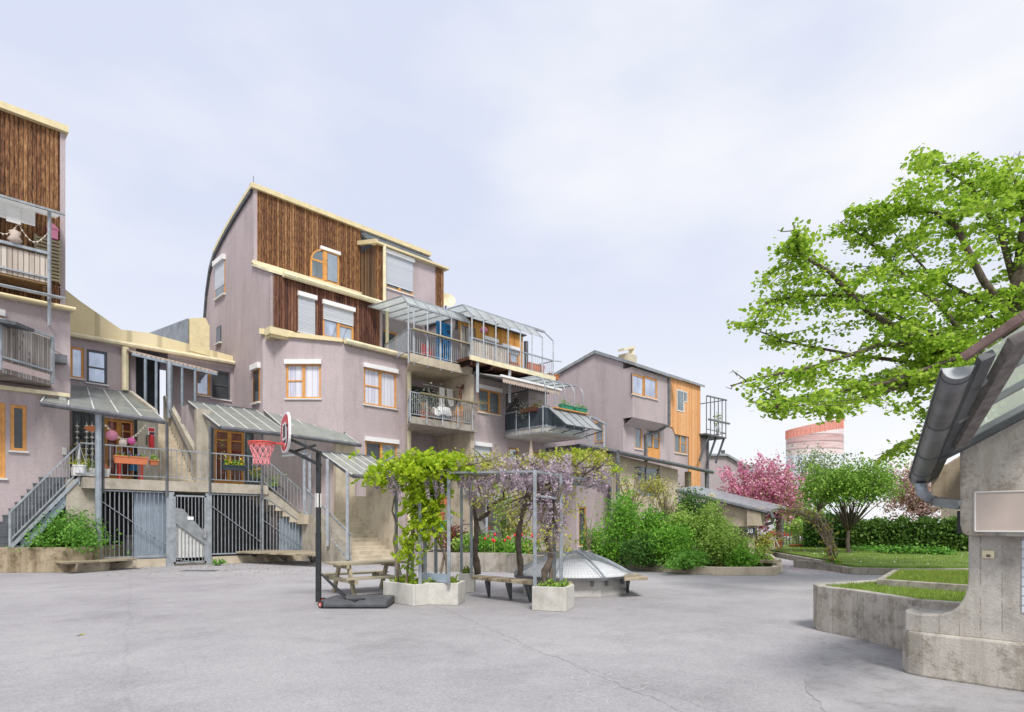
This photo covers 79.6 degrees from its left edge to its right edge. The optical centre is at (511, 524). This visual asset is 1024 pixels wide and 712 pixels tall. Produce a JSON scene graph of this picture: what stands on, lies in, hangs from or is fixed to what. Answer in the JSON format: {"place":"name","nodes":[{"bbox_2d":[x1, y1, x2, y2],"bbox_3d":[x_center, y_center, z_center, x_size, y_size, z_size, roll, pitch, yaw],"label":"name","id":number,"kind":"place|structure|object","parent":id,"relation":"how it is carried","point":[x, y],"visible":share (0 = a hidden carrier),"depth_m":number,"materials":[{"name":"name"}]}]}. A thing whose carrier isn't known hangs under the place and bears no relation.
{"place":"outdoors","nodes":[
{"label":"outdoors","id":0,"kind":"place"},
{"bbox_2d":[0,525,924,711],"bbox_3d":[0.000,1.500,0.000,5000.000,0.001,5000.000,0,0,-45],"label":"ground","id":1,"kind":"structure","parent":0,"point":[173,639],"depth_m":7.60,"materials":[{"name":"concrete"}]},
{"bbox_2d":[0,100,75,546],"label":"apartment building","id":2,"kind":"structure","parent":1,"relation":"on","point":[34,434],"depth_m":20.22,"materials":[{"name":"paint"}]},
{"bbox_2d":[0,403,7,479],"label":"balcony door","id":3,"kind":"structure","parent":2,"relation":"in","point":[2,405],"depth_m":19.50,"materials":[{"name":"orange wood"}]},
{"bbox_2d":[8,404,28,452],"bbox_3d":[-15.885,-3.070,19.774,0.513,1.532,0.170,0,0,-45],"label":"window","id":4,"kind":"structure","parent":2,"relation":"in","point":[17,413],"depth_m":19.80,"materials":[{"name":"orange wood"}]},
{"bbox_2d":[34,233,60,283],"bbox_3d":[-15.846,-9.050,20.980,0.740,1.500,0.060,0,0,-45],"label":"slatted screen","id":5,"kind":"object","parent":2,"relation":"on","point":[36,244],"visible":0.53,"depth_m":21.08,"materials":[{"name":"grey wood"}]},
{"bbox_2d":[40,384,165,423],"bbox_3d":[-15.264,-4.531,22.493,3.510,2.078,6.375,0,0,-40],"label":"glass canopy","id":6,"kind":"object","parent":2,"relation":"attached to","point":[107,402],"visible":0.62,"depth_m":21.56,"materials":[{"name":"clear glass"}]},
{"bbox_2d":[0,444,80,547],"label":"staircase","id":7,"kind":"structure","parent":1,"relation":"on","point":[45,494],"depth_m":19.70,"materials":[{"name":"metal"}]},
{"bbox_2d":[0,544,122,572],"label":"raised bed","id":8,"kind":"object","parent":1,"relation":"on","point":[34,560],"visible":0.59,"depth_m":19.09,"materials":[{"name":"concrete"}]},
{"bbox_2d":[6,504,130,558],"bbox_3d":[-15.289,0.199,20.463,5.987,2.054,3.321,0,0,22],"label":"groundcover shrub","id":9,"kind":"object","parent":8,"relation":"on","point":[59,532],"visible":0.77,"depth_m":19.56,"materials":[{"name":"green plant"}]},
{"bbox_2d":[75,562,109,571],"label":"bench block","id":10,"kind":"structure","parent":1,"relation":"on","point":[95,567],"depth_m":19.44,"materials":[{"name":"beige concrete"}]},
{"bbox_2d":[55,557,136,564],"bbox_3d":[-14.044,1.320,20.471,2.444,0.360,4.060,0,0,-45],"label":"bench","id":11,"kind":"object","parent":1,"relation":"on","point":[118,560],"visible":0.53,"depth_m":19.35,"materials":[{"name":"brown wood"}]},
{"bbox_2d":[95,414,101,558],"bbox_3d":[-13.722,-1.100,20.389,0.200,5.200,0.200,0,0,-45],"label":"post","id":12,"kind":"object","parent":1,"relation":"on","point":[98,466],"visible":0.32,"depth_m":20.31,"materials":[{"name":"grey metal"}]},
{"bbox_2d":[65,289,255,484],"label":"apartment building","id":13,"kind":"structure","parent":1,"relation":"on","point":[100,355],"depth_m":26.06,"materials":[{"name":"paint"}]},
{"bbox_2d":[70,346,85,380],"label":"window","id":14,"kind":"structure","parent":13,"relation":"in","point":[76,354],"depth_m":24.72,"materials":[{"name":"orange wood"}]},
{"bbox_2d":[72,411,94,477],"bbox_3d":[-15.757,-2.878,22.793,0.930,2.615,0.082,0,0,-45],"label":"window","id":15,"kind":"structure","parent":13,"relation":"in","point":[80,419],"depth_m":22.67,"materials":[{"name":"glass"}]},
{"bbox_2d":[85,349,108,385],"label":"window","id":16,"kind":"structure","parent":13,"relation":"in","point":[96,360],"depth_m":25.20,"materials":[{"name":"glass"}]},
{"bbox_2d":[105,418,133,478],"bbox_3d":[-15.040,-2.789,23.510,0.967,2.439,0.082,0,0,-45],"label":"terrace door","id":17,"kind":"structure","parent":13,"relation":"in","point":[122,427],"depth_m":23.46,"materials":[{"name":"orange wood"}]},
{"bbox_2d":[127,349,217,418],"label":"pergola","id":18,"kind":"structure","parent":13,"relation":"attached to","point":[169,363],"depth_m":25.99,"materials":[{"name":"grey metal"}]},
{"bbox_2d":[197,371,211,397],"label":"window","id":19,"kind":"structure","parent":13,"relation":"in","point":[203,379],"depth_m":28.12,"materials":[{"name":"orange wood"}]},
{"bbox_2d":[210,370,231,401],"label":"window","id":20,"kind":"structure","parent":13,"relation":"in","point":[221,382],"depth_m":28.67,"materials":[{"name":"clear glass"}]},
{"bbox_2d":[214,429,243,483],"bbox_3d":[-12.154,-2.800,26.396,1.248,2.461,0.082,0,0,-45],"label":"terrace door","id":21,"kind":"structure","parent":13,"relation":"in","point":[235,445],"depth_m":26.34,"materials":[{"name":"orange wood"}]},
{"bbox_2d":[62,477,301,568],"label":"raised walkway","id":22,"kind":"structure","parent":1,"relation":"on","point":[81,497],"depth_m":22.74,"materials":[{"name":"concrete"}]},
{"bbox_2d":[129,391,210,482],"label":"staircase","id":23,"kind":"structure","parent":22,"relation":"on","point":[193,463],"depth_m":24.06,"materials":[{"name":"beige concrete"}]},
{"bbox_2d":[79,415,262,497],"bbox_3d":[-12.004,-2.325,22.232,6.044,2.650,0.123,0,0,-45],"label":"walkway railing","id":24,"kind":"object","parent":22,"relation":"attached to","point":[167,477],"visible":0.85,"depth_m":21.88,"materials":[{"name":"metal"}]},
{"bbox_2d":[113,450,148,464],"bbox_3d":[-13.048,-2.283,21.024,1.038,0.438,0.354,0,0,-45],"label":"flower trough","id":25,"kind":"object","parent":24,"relation":"attached to","point":[130,459],"visible":1,"depth_m":20.93,"materials":[{"name":"orange ceramic"}]},
{"bbox_2d":[102,490,301,565],"bbox_3d":[-11.200,0.168,23.137,7.295,2.665,0.120,0,0,-45],"label":"bar fence","id":26,"kind":"object","parent":1,"relation":"on","point":[169,529],"visible":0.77,"depth_m":22.88,"materials":[{"name":"metal"}]},
{"bbox_2d":[174,495,205,563],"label":"barred gate","id":27,"kind":"structure","parent":26,"relation":"attached to","point":[189,537],"depth_m":22.45,"materials":[{"name":"metal"}]},
{"bbox_2d":[236,549,314,561],"bbox_3d":[-8.607,1.275,23.725,5.704,0.450,2.243,0,0,32],"label":"bench","id":28,"kind":"object","parent":1,"relation":"on","point":[308,553],"visible":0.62,"depth_m":23.21,"materials":[{"name":"brown wood"}]},
{"bbox_2d":[281,440,348,559],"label":"canopy posts","id":29,"kind":"object","parent":1,"relation":"on","point":[327,496],"visible":0.81,"depth_m":23.80,"materials":[{"name":"metal"}]},
{"bbox_2d":[321,451,384,478],"bbox_3d":[-5.905,-2.303,24.247,2.310,1.213,2.558,0,0,-45],"label":"glass canopy","id":30,"kind":"object","parent":29,"relation":"attached to","point":[356,466],"visible":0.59,"depth_m":24.10,"materials":[{"name":"grey glass"}]},
{"bbox_2d":[247,412,394,607],"bbox_3d":[-3.520,-0.292,11.420,2.644,3.581,1.015,0,0,4],"label":"basketball hoop","id":31,"kind":"object","parent":1,"relation":"on","point":[342,600],"visible":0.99,"depth_m":11.36,"materials":[{"name":"black metal"}]},
{"bbox_2d":[247,444,398,561],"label":"staircase","id":32,"kind":"structure","parent":1,"relation":"on","point":[371,526],"depth_m":25.09,"materials":[{"name":"beige concrete"}]},
{"bbox_2d":[322,559,416,594],"bbox_3d":[-3.184,1.167,13.442,1.620,0.713,1.720,0,0,-37],"label":"picnic table","id":33,"kind":"object","parent":1,"relation":"on","point":[352,581],"visible":0.76,"depth_m":13.24,"materials":[{"name":"brown wood"}]},
{"bbox_2d":[203,176,602,555],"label":"apartment building","id":34,"kind":"structure","parent":1,"relation":"on","point":[300,330],"depth_m":28.71,"materials":[{"name":"paint"}]},
{"bbox_2d":[212,253,225,301],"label":"window","id":35,"kind":"structure","parent":34,"relation":"in","point":[219,263],"depth_m":30.00,"materials":[{"name":"white plastic"}]},
{"bbox_2d":[187,400,280,435],"bbox_3d":[-11.068,-4.287,24.920,2.861,1.565,3.365,0,0,-45],"label":"glass canopy","id":36,"kind":"object","parent":34,"relation":"attached to","point":[246,420],"visible":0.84,"depth_m":24.78,"materials":[{"name":"glass"}]},
{"bbox_2d":[249,362,260,405],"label":"window","id":37,"kind":"structure","parent":34,"relation":"in","point":[255,367],"depth_m":27.03,"materials":[{"name":"orange wood"}]},
{"bbox_2d":[284,359,321,399],"bbox_3d":[-9.046,-6.264,26.641,1.610,1.730,0.220,0,0,0],"label":"window","id":38,"kind":"structure","parent":34,"relation":"in","point":[303,376],"depth_m":26.72,"materials":[{"name":"orange wood"}]},
{"bbox_2d":[297,290,316,334],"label":"window","id":39,"kind":"structure","parent":34,"relation":"in","point":[306,301],"depth_m":27.20,"materials":[{"name":"white paint"}]},
{"bbox_2d":[263,410,361,446],"bbox_3d":[-8.659,-4.176,25.722,4.336,1.682,2.011,0,0,0],"label":"glass canopy","id":40,"kind":"object","parent":34,"relation":"attached to","point":[300,430],"visible":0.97,"depth_m":26.05,"materials":[{"name":"clear glass"}]},
{"bbox_2d":[310,245,340,284],"bbox_3d":[-8.998,-12.543,29.673,1.553,1.646,0.130,0,0,-45],"label":"arched window","id":41,"kind":"structure","parent":34,"relation":"in","point":[324,262],"depth_m":29.65,"materials":[{"name":"orange wood"}]},
{"bbox_2d":[322,299,355,339],"bbox_3d":[-7.988,-9.307,28.329,1.663,1.704,0.200,0,0,-45],"label":"window","id":42,"kind":"structure","parent":34,"relation":"in","point":[337,317],"depth_m":28.30,"materials":[{"name":"white plastic"}]},
{"bbox_2d":[363,362,398,410],"bbox_3d":[-5.978,-6.249,27.978,1.838,1.893,0.220,0,0,-45],"label":"window","id":43,"kind":"structure","parent":34,"relation":"in","point":[379,381],"depth_m":27.99,"materials":[{"name":"orange wood"}]},
{"bbox_2d":[364,436,399,462],"bbox_3d":[-5.940,-2.969,28.016,1.806,1.896,0.220,0,0,-45],"label":"window","id":44,"kind":"structure","parent":34,"relation":"in","point":[375,445],"depth_m":27.99,"materials":[{"name":"orange wood"}]},
{"bbox_2d":[386,248,414,296],"bbox_3d":[-5.661,-12.659,31.010,1.748,1.945,0.200,0,0,-45],"label":"window","id":45,"kind":"structure","parent":34,"relation":"in","point":[399,267],"depth_m":30.99,"materials":[{"name":"white plastic"}]},
{"bbox_2d":[367,295,469,372],"bbox_3d":[-4.640,-8.787,29.682,3.661,3.375,3.864,0,0,-45],"label":"glass canopy","id":46,"kind":"object","parent":34,"relation":"attached to","point":[410,310],"visible":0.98,"depth_m":29.08,"materials":[{"name":"metal"}]},
{"bbox_2d":[411,386,433,418],"bbox_3d":[-4.538,-5.750,30.510,1.670,2.100,0.055,0,0,-45],"label":"balcony door","id":47,"kind":"structure","parent":34,"relation":"in","point":[413,388],"depth_m":30.40,"materials":[{"name":"glass"}]},
{"bbox_2d":[436,321,450,361],"bbox_3d":[-3.291,-8.675,29.575,0.878,2.050,0.120,0,0,-45],"label":"blue curtain","id":48,"kind":"object","parent":34,"relation":"hanging from","point":[446,329],"visible":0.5,"depth_m":29.52,"materials":[{"name":"fabric"}]},
{"bbox_2d":[461,324,474,369],"bbox_3d":[-2.129,-8.600,29.835,0.948,2.000,0.075,0,0,-45],"label":"folding screen","id":49,"kind":"object","parent":34,"relation":"attached to","point":[464,338],"visible":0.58,"depth_m":29.70,"materials":[{"name":"white wood"}]},
{"bbox_2d":[477,384,502,416],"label":"window","id":50,"kind":"structure","parent":34,"relation":"in","point":[490,394],"depth_m":30.72,"materials":[{"name":"orange wood"}]},
{"bbox_2d":[447,304,553,375],"bbox_3d":[-0.567,-9.087,31.352,5.919,2.775,2.064,0,0,-45],"label":"glass canopy","id":51,"kind":"object","parent":34,"relation":"attached to","point":[472,313],"visible":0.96,"depth_m":30.36,"materials":[{"name":"metal"}]},
{"bbox_2d":[479,373,561,394],"bbox_3d":[0.343,-7.007,30.770,4.350,0.820,1.970,0,0,-45],"label":"awning","id":52,"kind":"object","parent":34,"relation":"attached to","point":[523,383],"visible":0.98,"depth_m":29.86,"materials":[{"name":"white fabric"}]},
{"bbox_2d":[383,574,437,605],"bbox_3d":[-1.930,1.231,11.788,0.647,0.538,1.049,0,0,-45],"label":"concrete planter","id":53,"kind":"object","parent":1,"relation":"on","point":[408,593],"visible":0.74,"depth_m":11.42,"materials":[{"name":"concrete"}]},
{"bbox_2d":[348,447,477,582],"bbox_3d":[-1.838,-0.174,11.541,2.493,2.667,2.346,0,0,-11],"label":"wisteria","id":54,"kind":"object","parent":53,"relation":"in","point":[408,466],"visible":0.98,"depth_m":11.28,"materials":[{"name":"green plant"}]},
{"bbox_2d":[394,470,610,585],"bbox_3d":[-0.148,0.019,12.232,4.362,2.262,3.060,0,0,-2],"label":"trellis arbour","id":55,"kind":"object","parent":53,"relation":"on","point":[438,577],"visible":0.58,"depth_m":11.30,"materials":[{"name":"metal"}]},
{"bbox_2d":[427,574,464,604],"bbox_3d":[-1.274,1.217,11.696,0.648,0.565,0.600,0,0,9],"label":"concrete planter","id":56,"kind":"object","parent":1,"relation":"on","point":[442,593],"visible":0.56,"depth_m":11.41,"materials":[{"name":"concrete"}]},
{"bbox_2d":[459,566,475,592],"bbox_3d":[-1.000,1.212,13.725,0.340,0.575,0.550,0,0,0],"label":"concrete planter","id":57,"kind":"object","parent":1,"relation":"on","point":[470,582],"visible":0.81,"depth_m":13.45,"materials":[{"name":"concrete"}]},
{"bbox_2d":[472,575,537,602],"bbox_3d":[-0.190,1.280,12.145,0.407,0.440,1.962,0,0,-45],"label":"bench","id":58,"kind":"object","parent":1,"relation":"on","point":[509,581],"visible":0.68,"depth_m":11.98,"materials":[{"name":"brown wood"}]},
{"bbox_2d":[422,548,594,572],"bbox_3d":[-0.581,1.200,20.421,6.182,0.600,4.802,0,0,14],"label":"raised bed","id":59,"kind":"object","parent":1,"relation":"on","point":[496,562],"visible":0.23,"depth_m":19.37,"materials":[{"name":"concrete"}]},
{"bbox_2d":[478,529,515,552],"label":"shrub","id":60,"kind":"object","parent":59,"relation":"on","point":[499,548],"visible":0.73,"depth_m":19.97,"materials":[{"name":"green plant"}]},
{"bbox_2d":[490,483,516,547],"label":"shrub","id":61,"kind":"object","parent":59,"relation":"on","point":[500,523],"visible":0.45,"depth_m":21.93,"materials":[{"name":"green plant"}]},
{"bbox_2d":[496,489,531,551],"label":"shrub","id":62,"kind":"object","parent":59,"relation":"on","point":[514,525],"visible":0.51,"depth_m":21.46,"materials":[{"name":"green plant"}]},
{"bbox_2d":[532,578,573,611],"bbox_3d":[0.733,1.222,10.884,0.614,0.555,0.600,0,0,19],"label":"concrete planter","id":63,"kind":"object","parent":1,"relation":"on","point":[558,596],"visible":0.98,"depth_m":10.63,"materials":[{"name":"concrete"}]},
{"bbox_2d":[437,444,629,586],"bbox_3d":[0.495,-0.299,12.577,4.079,3.002,4.226,0,0,3],"label":"wisteria","id":64,"kind":"object","parent":63,"relation":"in","point":[599,467],"visible":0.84,"depth_m":11.44,"materials":[{"name":"purple plant"}]},
{"bbox_2d":[514,550,634,596],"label":"skylight dome","id":65,"kind":"structure","parent":1,"relation":"on","point":[585,575],"depth_m":12.93,"materials":[{"name":"metal"}]},
{"bbox_2d":[546,429,616,548],"bbox_3d":[3.315,-1.836,34.477,3.245,6.672,3.930,0,0,-45],"label":"garden extension","id":66,"kind":"object","parent":1,"relation":"on","point":[575,526],"visible":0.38,"depth_m":32.97,"materials":[{"name":"paint"}]},
{"bbox_2d":[547,346,729,508],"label":"apartment building","id":67,"kind":"structure","parent":1,"relation":"on","point":[639,409],"depth_m":40.04,"materials":[{"name":"paint"}]},
{"bbox_2d":[631,373,645,397],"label":"window","id":68,"kind":"structure","parent":67,"relation":"in","point":[638,380],"depth_m":37.98,"materials":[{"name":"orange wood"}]},
{"bbox_2d":[644,376,658,400],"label":"window","id":69,"kind":"structure","parent":67,"relation":"in","point":[650,384],"depth_m":39.02,"materials":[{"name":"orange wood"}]},
{"bbox_2d":[646,430,659,458],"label":"balcony door","id":70,"kind":"structure","parent":67,"relation":"in","point":[653,440],"depth_m":40.58,"materials":[{"name":"orange wood"}]},
{"bbox_2d":[602,449,713,550],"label":"stair house","id":71,"kind":"structure","parent":1,"relation":"on","point":[632,465],"depth_m":35.41,"materials":[{"name":"grey concrete"}]},
{"bbox_2d":[608,549,782,574],"bbox_3d":[6.964,1.380,25.722,7.379,0.240,15.055,0,0,20],"label":"planting bed","id":72,"kind":"object","parent":1,"relation":"on","point":[773,569],"visible":0.42,"depth_m":18.24,"materials":[{"name":"beige concrete"}]},
{"bbox_2d":[591,471,646,565],"bbox_3d":[3.715,-0.214,20.608,2.434,3.212,2.009,0,0,-45],"label":"shrub","id":73,"kind":"object","parent":72,"relation":"on","point":[623,520],"visible":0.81,"depth_m":20.34,"materials":[{"name":"green plant"}]},
{"bbox_2d":[610,462,657,523],"bbox_3d":[4.292,-0.525,22.540,1.944,3.654,1.715,0,0,-40],"label":"young tree","id":74,"kind":"object","parent":72,"relation":"on","point":[628,487],"visible":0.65,"depth_m":22.48,"materials":[{"name":"green plant"}]},
{"bbox_2d":[612,528,672,567],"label":"shrub","id":75,"kind":"object","parent":72,"relation":"on","point":[641,556],"visible":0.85,"depth_m":19.32,"materials":[{"name":"green plant"}]},
{"bbox_2d":[636,473,668,511],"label":"shrub","id":76,"kind":"object","parent":72,"relation":"on","point":[650,487],"visible":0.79,"depth_m":24.36,"materials":[{"name":"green plant"}]},
{"bbox_2d":[632,501,681,537],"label":"shrub","id":77,"kind":"object","parent":72,"relation":"on","point":[650,520],"visible":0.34,"depth_m":21.04,"materials":[{"name":"green plant"}]},
{"bbox_2d":[643,474,689,525],"bbox_3d":[5.547,-0.280,22.338,1.708,3.166,1.491,0,0,-45],"label":"young tree","id":78,"kind":"object","parent":72,"relation":"on","point":[666,504],"visible":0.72,"depth_m":22.18,"materials":[{"name":"green plant"}]},
{"bbox_2d":[638,514,709,566],"bbox_3d":[5.042,0.492,19.614,2.556,1.803,1.957,0,0,-45],"label":"shrub","id":79,"kind":"object","parent":72,"relation":"on","point":[671,540],"visible":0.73,"depth_m":19.24,"materials":[{"name":"green plant"}]},
{"bbox_2d":[658,497,705,551],"bbox_3d":[5.792,0.231,20.903,2.094,2.317,1.998,0,0,-45],"label":"shrub","id":80,"kind":"object","parent":72,"relation":"on","point":[676,518],"visible":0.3,"depth_m":20.54,"materials":[{"name":"green plant"}]},
{"bbox_2d":[655,546,714,570],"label":"shrub","id":81,"kind":"object","parent":72,"relation":"on","point":[685,559],"visible":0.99,"depth_m":18.36,"materials":[{"name":"green plant"}]},
{"bbox_2d":[663,483,716,549],"bbox_3d":[6.568,-0.085,22.603,2.236,2.942,1.857,0,0,-21],"label":"shrub","id":82,"kind":"object","parent":72,"relation":"on","point":[690,498],"visible":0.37,"depth_m":22.40,"materials":[{"name":"green plant"}]},
{"bbox_2d":[681,495,747,562],"bbox_3d":[6.700,0.209,20.513,2.215,2.356,2.205,0,0,21],"label":"shrub","id":83,"kind":"object","parent":72,"relation":"on","point":[709,517],"visible":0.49,"depth_m":20.32,"materials":[{"name":"green plant"}]},
{"bbox_2d":[694,517,756,566],"bbox_3d":[6.785,0.583,19.648,2.412,1.625,2.027,0,0,-45],"label":"shrub","id":84,"kind":"object","parent":72,"relation":"on","point":[717,545],"visible":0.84,"depth_m":19.31,"materials":[{"name":"green plant"}]},
{"bbox_2d":[716,539,763,566],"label":"shrub","id":85,"kind":"object","parent":72,"relation":"on","point":[741,558],"visible":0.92,"depth_m":18.69,"materials":[{"name":"green plant"}]},
{"bbox_2d":[709,450,747,494],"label":"house","id":86,"kind":"structure","parent":1,"relation":"on","point":[715,480],"depth_m":58.00,"materials":[{"name":"paint"}]},
{"bbox_2d":[675,486,784,552],"bbox_3d":[10.683,-0.255,29.770,2.590,3.511,5.007,0,0,-45],"label":"covered passage","id":87,"kind":"object","parent":1,"relation":"on","point":[753,512],"visible":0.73,"depth_m":28.62,"materials":[{"name":"metal"}]},
{"bbox_2d":[715,449,809,547],"bbox_3d":[13.089,-1.169,32.217,4.819,5.538,5.589,0,0,20],"label":"cherry tree","id":88,"kind":"object","parent":1,"relation":"on","point":[761,486],"visible":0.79,"depth_m":31.40,"materials":[{"name":"pink plant"}]},
{"bbox_2d":[793,560,833,569],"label":"kerb block","id":89,"kind":"structure","parent":1,"relation":"on","point":[818,565],"depth_m":20.69,"materials":[{"name":"concrete"}]},
{"bbox_2d":[770,545,968,574],"bbox_3d":[19.173,1.370,25.916,15.313,0.260,18.532,0,0,11],"label":"lawn bed","id":90,"kind":"object","parent":1,"relation":"on","point":[872,569],"visible":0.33,"depth_m":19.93,"materials":[{"name":"green plant"}]},
{"bbox_2d":[765,499,844,561],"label":"shrub","id":91,"kind":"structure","parent":90,"relation":"on","point":[828,541],"depth_m":20.75,"materials":[{"name":"green plant"}]},
{"bbox_2d":[801,510,858,547],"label":"hedge","id":92,"kind":"object","parent":90,"relation":"on","point":[812,537],"visible":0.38,"depth_m":32.29,"materials":[{"name":"green plant"}]},
{"bbox_2d":[790,455,914,552],"bbox_3d":[14.651,-0.868,26.487,5.068,4.536,4.583,0,0,-45],"label":"maple tree","id":93,"kind":"object","parent":90,"relation":"on","point":[843,482],"visible":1,"depth_m":25.91,"materials":[{"name":"green plant"}]},
{"bbox_2d":[844,514,968,551],"bbox_3d":[19.666,0.620,29.271,6.816,2.304,1.924,0,0,35],"label":"hedge","id":94,"kind":"object","parent":90,"relation":"on","point":[901,529],"visible":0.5,"depth_m":29.10,"materials":[{"name":"green plant"}]},
{"bbox_2d":[725,143,1023,464],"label":"linden tree","id":95,"kind":"object","parent":1,"relation":"on","point":[938,350],"visible":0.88,"depth_m":13.56,"materials":[{"name":"green plant"}]},
{"bbox_2d":[813,580,964,649],"bbox_3d":[7.015,1.185,8.315,5.227,0.630,4.342,0,0,-39],"label":"raised bed","id":96,"kind":"object","parent":1,"relation":"on","point":[874,617],"visible":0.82,"depth_m":7.92,"materials":[{"name":"grey concrete"}]},
{"bbox_2d":[871,461,952,525],"bbox_3d":[23.868,-1.199,35.905,5.373,5.599,5.298,0,0,-45],"label":"cherry tree","id":97,"kind":"object","parent":1,"relation":"on","point":[910,499],"visible":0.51,"depth_m":35.59,"materials":[{"name":"pink plant"}]},
{"bbox_2d":[805,632,1023,711],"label":"asphalt patch","id":98,"kind":"object","parent":1,"relation":"on","point":[848,674],"visible":0.66,"depth_m":5.60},
{"bbox_2d":[877,570,967,591],"bbox_3d":[6.791,1.150,9.709,1.525,0.700,3.756,0,0,39],"label":"raised bed","id":99,"kind":"object","parent":1,"relation":"on","point":[881,580],"visible":0.18,"depth_m":8.54,"materials":[{"name":"concrete"}]},
{"bbox_2d":[886,567,968,584],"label":"grass","id":100,"kind":"structure","parent":99,"relation":"on","point":[952,576],"depth_m":9.38,"materials":[{"name":"green plant"}]},
{"bbox_2d":[902,310,1023,691],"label":"concrete shelter","id":101,"kind":"object","parent":1,"relation":"on","point":[976,636],"visible":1,"depth_m":5.59,"materials":[{"name":"grey concrete"}]},
{"bbox_2d":[0,0,1023,524],"label":"sky","id":102,"kind":"structure","parent":0,"point":[605,176],"materials":[{"name":"white"}]},
{"bbox_2d":[757,541,797,550],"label":"lawn","id":103,"kind":"structure","parent":0,"point":[783,545],"depth_m":44.75,"materials":[{"name":"green plant"}]},
{"bbox_2d":[783,439,860,513],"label":"birch tree","id":104,"kind":"object","parent":103,"relation":"on","point":[819,457],"visible":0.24,"depth_m":41.82,"materials":[{"name":"green plant"}]},
{"bbox_2d":[785,419,843,513],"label":"office tower","id":105,"kind":"structure","parent":0,"point":[826,435],"depth_m":291.14,"materials":[{"name":"pink glass"}]},
{"bbox_2d":[826,580,965,601],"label":"grass","id":106,"kind":"structure","parent":0,"point":[910,592],"depth_m":8.13,"materials":[{"name":"green plant"}]},
{"bbox_2d":[870,543,961,554],"bbox_3d":[16.801,0.992,25.760,3.362,0.572,1.339,0,0,36],"label":"flower bed","id":107,"kind":"object","parent":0,"point":[920,550],"visible":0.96,"depth_m":25.56,"materials":[{"name":"green plant"}]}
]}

